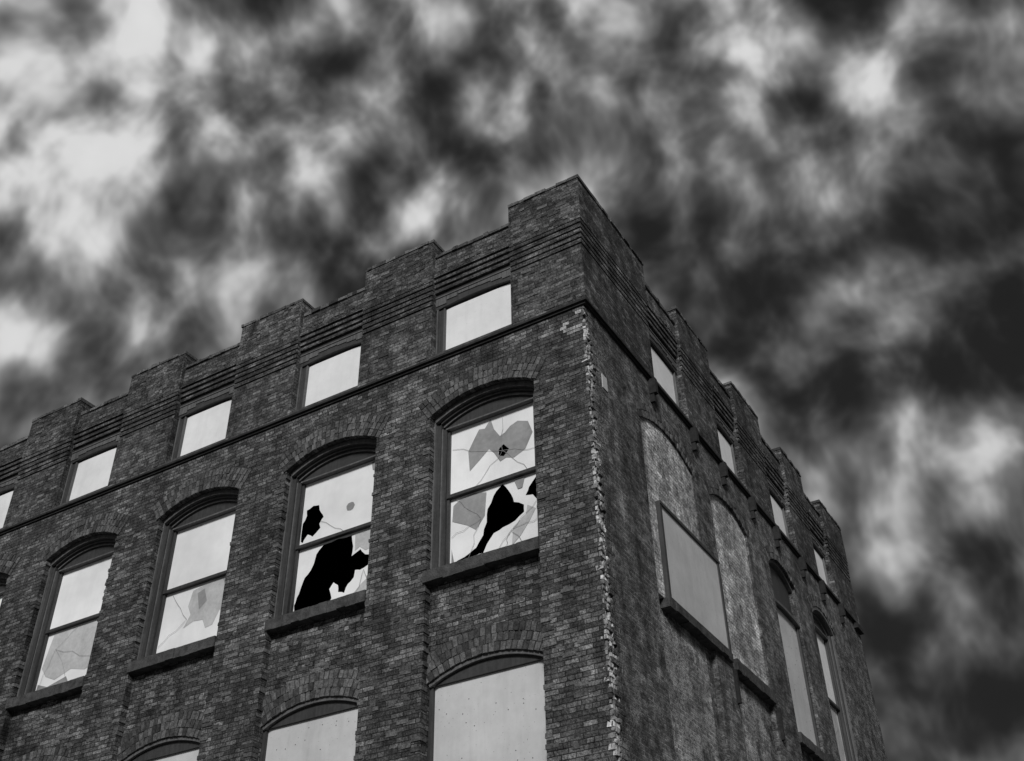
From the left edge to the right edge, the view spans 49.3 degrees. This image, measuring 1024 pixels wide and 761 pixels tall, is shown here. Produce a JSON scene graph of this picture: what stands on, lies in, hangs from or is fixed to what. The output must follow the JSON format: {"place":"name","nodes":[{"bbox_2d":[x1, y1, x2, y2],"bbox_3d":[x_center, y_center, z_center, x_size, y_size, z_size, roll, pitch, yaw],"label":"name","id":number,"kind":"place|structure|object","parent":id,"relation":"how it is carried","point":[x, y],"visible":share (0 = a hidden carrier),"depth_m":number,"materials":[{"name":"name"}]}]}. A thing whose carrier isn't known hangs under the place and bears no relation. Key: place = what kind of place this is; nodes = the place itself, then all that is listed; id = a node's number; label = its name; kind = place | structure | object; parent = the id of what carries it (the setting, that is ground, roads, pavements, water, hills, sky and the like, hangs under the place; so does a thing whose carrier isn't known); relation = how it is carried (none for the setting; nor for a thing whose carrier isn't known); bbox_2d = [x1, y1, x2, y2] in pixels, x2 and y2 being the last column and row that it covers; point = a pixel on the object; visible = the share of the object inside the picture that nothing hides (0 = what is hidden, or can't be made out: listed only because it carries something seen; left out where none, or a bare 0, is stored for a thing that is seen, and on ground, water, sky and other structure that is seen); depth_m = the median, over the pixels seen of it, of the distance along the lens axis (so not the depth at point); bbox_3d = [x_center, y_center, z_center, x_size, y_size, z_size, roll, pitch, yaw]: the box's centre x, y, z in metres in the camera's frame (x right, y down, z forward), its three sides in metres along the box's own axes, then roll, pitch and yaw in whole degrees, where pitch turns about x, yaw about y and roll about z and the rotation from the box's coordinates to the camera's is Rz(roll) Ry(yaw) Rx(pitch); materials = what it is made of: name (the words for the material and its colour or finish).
{"place":"outdoors","nodes":[
{"label":"outdoors","id":0,"kind":"place"},
{"bbox_2d":[0,251,821,544],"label":"parapet corbel shadow bricks","id":1,"kind":"object","parent":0,"point":[329,342],"visible":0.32,"depth_m":20.39,"materials":[{"name":"black brick"}]},
{"bbox_2d":[0,227,823,544],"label":"parapet corbels","id":2,"kind":"object","parent":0,"point":[348,319],"visible":0.48,"depth_m":20.76,"materials":[{"name":"grey brick"}]},
{"bbox_2d":[0,266,824,558],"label":"parapet window frames","id":3,"kind":"structure","parent":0,"point":[460,298],"depth_m":20.20,"materials":[{"name":"grey wood"}]},
{"bbox_2d":[0,269,824,555],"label":"parapet head boards","id":4,"kind":"object","parent":3,"relation":"attached to","point":[358,336],"visible":0.87,"depth_m":20.48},
{"bbox_2d":[0,283,826,583],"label":"parapet boards","id":5,"kind":"object","parent":3,"relation":"in","point":[481,315],"visible":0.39,"depth_m":19.90,"materials":[{"name":"white wood"}]},
{"bbox_2d":[2,356,832,760],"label":"arch mortar","id":6,"kind":"object","parent":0,"point":[308,458],"visible":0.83,"depth_m":17.57,"materials":[{"name":"grey concrete"}]},
{"bbox_2d":[0,0,1023,760],"label":"sky","id":7,"kind":"structure","parent":0,"point":[829,194],"materials":[{"name":"grey"}]},
{"bbox_2d":[594,316,887,760],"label":"side wall","id":8,"kind":"structure","parent":0,"point":[648,711],"depth_m":17.34,"materials":[{"name":"grey brick"}]},
{"bbox_2d":[601,374,607,391],"bbox_3d":[1.385,0.038,16.750,0.022,0.250,0.160,-21,-41,24],"label":"patch plate","id":9,"kind":"object","parent":8,"relation":"attached to","point":[604,383],"visible":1,"depth_m":16.73,"materials":[{"name":"paint"}]},
{"bbox_2d":[640,417,768,686],"bbox_3d":[3.169,2.853,18.444,0.080,3.297,4.546,-21,-41,24],"label":"infill brick","id":10,"kind":"object","parent":8,"relation":"attached to","point":[669,481],"visible":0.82,"depth_m":18.67,"materials":[{"name":"grey brick"}]},
{"bbox_2d":[661,614,773,760],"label":"infill brick","id":11,"kind":"object","parent":8,"relation":"attached to","point":[693,724],"visible":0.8,"depth_m":16.01,"materials":[{"name":"grey brick"}]},
{"bbox_2d":[648,377,863,760],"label":"iron brackets","id":12,"kind":"object","parent":8,"relation":"attached to","point":[693,431],"visible":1,"depth_m":20.68,"materials":[{"name":"metal"}]},
{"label":"interior floor","id":13,"kind":"structure","parent":0,"visible":0},
{"bbox_2d":[294,444,536,610],"bbox_3d":[-6.116,8.764,26.348,23.600,4.300,11.800,-21,-41,24],"label":"interior partition","id":14,"kind":"object","parent":13,"relation":"on","point":[337,562],"depth_m":19.47,"materials":[{"name":"black"}]},
{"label":"pavement","id":15,"kind":"structure","parent":0,"visible":0},
{"bbox_2d":[0,306,612,760],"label":"front wall","id":16,"kind":"structure","parent":15,"relation":"on","point":[568,714],"depth_m":16.87,"materials":[{"name":"brick"}]},
{"bbox_2d":[0,391,558,760],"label":"worn edge bricks","id":17,"kind":"object","parent":16,"relation":"attached to","point":[275,556],"visible":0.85,"depth_m":16.88,"materials":[{"name":"grey brick"}]},
{"bbox_2d":[0,188,587,760],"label":"proud bricks","id":18,"kind":"object","parent":16,"relation":"attached to","point":[562,208],"visible":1,"depth_m":17.99,"materials":[{"name":"grey brick"}]},
{"bbox_2d":[0,387,855,760],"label":"window frames","id":19,"kind":"structure","parent":16,"relation":"in","point":[470,671],"depth_m":18.19,"materials":[{"name":"black wood"}]},
{"bbox_2d":[0,403,845,760],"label":"window panes","id":20,"kind":"object","parent":19,"relation":"in","point":[202,551],"visible":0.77,"depth_m":18.25,"materials":[{"name":"white glass"}]},
{"bbox_2d":[0,267,858,760],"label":"window frame edges","id":21,"kind":"object","parent":16,"relation":"attached to","point":[358,463],"depth_m":18.81,"materials":[{"name":"black wood"}]},
{"bbox_2d":[36,419,532,690],"bbox_3d":[-5.956,4.814,20.193,24.675,3.041,9.358,-4,-37,3],"label":"glass shard","id":22,"kind":"object","parent":21,"relation":"in","point":[517,434],"visible":0.89,"depth_m":16.82,"materials":[{"name":"grey glass"}]},
{"bbox_2d":[0,238,834,760],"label":"arch bricks","id":23,"kind":"object","parent":21,"relation":"on","point":[298,688],"visible":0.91,"depth_m":17.68,"materials":[{"name":"grey brick"}]},
{"bbox_2d":[36,418,844,755],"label":"glass cracks","id":24,"kind":"object","parent":21,"relation":"attached to","point":[362,572],"visible":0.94,"depth_m":16.92,"materials":[{"name":"grey glass"}]},
{"bbox_2d":[42,505,844,760],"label":"cracked window glass","id":25,"kind":"object","parent":21,"relation":"in","point":[79,640],"visible":0.72,"depth_m":19.59,"materials":[{"name":"grey glass"}]},
{"bbox_2d":[0,297,861,627],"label":"string course","id":26,"kind":"object","parent":16,"relation":"on","point":[588,305],"visible":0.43,"depth_m":19.40,"materials":[{"name":"stone"}]},
{"bbox_2d":[0,324,838,760],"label":"stone sills","id":27,"kind":"structure","parent":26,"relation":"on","point":[530,548],"depth_m":17.04,"materials":[{"name":"grey stone"}]},
{"bbox_2d":[655,500,730,651],"bbox_3d":[2.839,3.078,17.361,0.080,1.620,2.350,-21,-41,24],"label":"side board frame","id":28,"kind":"object","parent":27,"relation":"on","point":[659,504],"visible":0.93,"depth_m":16.95,"materials":[{"name":"paint"}]},
{"bbox_2d":[662,507,728,648],"bbox_3d":[2.832,3.077,17.360,0.030,1.520,2.200,-21,-41,24],"label":"side board","id":29,"kind":"object","parent":28,"relation":"attached to","point":[694,581],"visible":0.86,"depth_m":17.31,"materials":[{"name":"paint"}]},
{"bbox_2d":[2,178,859,624],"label":"parapet piers","id":30,"kind":"structure","parent":26,"relation":"on","point":[604,262],"depth_m":20.29,"materials":[{"name":"grey brick"}]},
{"bbox_2d":[0,174,840,529],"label":"parapet capping bricks","id":31,"kind":"object","parent":30,"relation":"on","point":[336,300],"visible":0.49,"depth_m":21.30,"materials":[{"name":"grey brick"}]},
{"bbox_2d":[150,608,816,760],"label":"window boards","id":32,"kind":"object","parent":16,"relation":"on","point":[499,731],"visible":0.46,"depth_m":14.68,"materials":[{"name":"paint"}]},
{"bbox_2d":[560,305,621,760],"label":"broken corner","id":33,"kind":"object","parent":16,"relation":"attached to","point":[609,644],"visible":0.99,"depth_m":14.63,"materials":[{"name":"grey brick"}]},
{"bbox_2d":[581,305,616,760],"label":"corner return bricks","id":34,"kind":"object","parent":16,"relation":"attached to","point":[602,581],"visible":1,"depth_m":14.79,"materials":[{"name":"grey brick"}]},
{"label":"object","id":35,"kind":"object","parent":16,"relation":"attached to","visible":0},
{"bbox_2d":[584,308,629,760],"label":"corner bricks","id":36,"kind":"object","parent":35,"relation":"attached to","point":[623,747],"visible":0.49,"depth_m":14.82,"materials":[{"name":"grey brick"}]}
]}

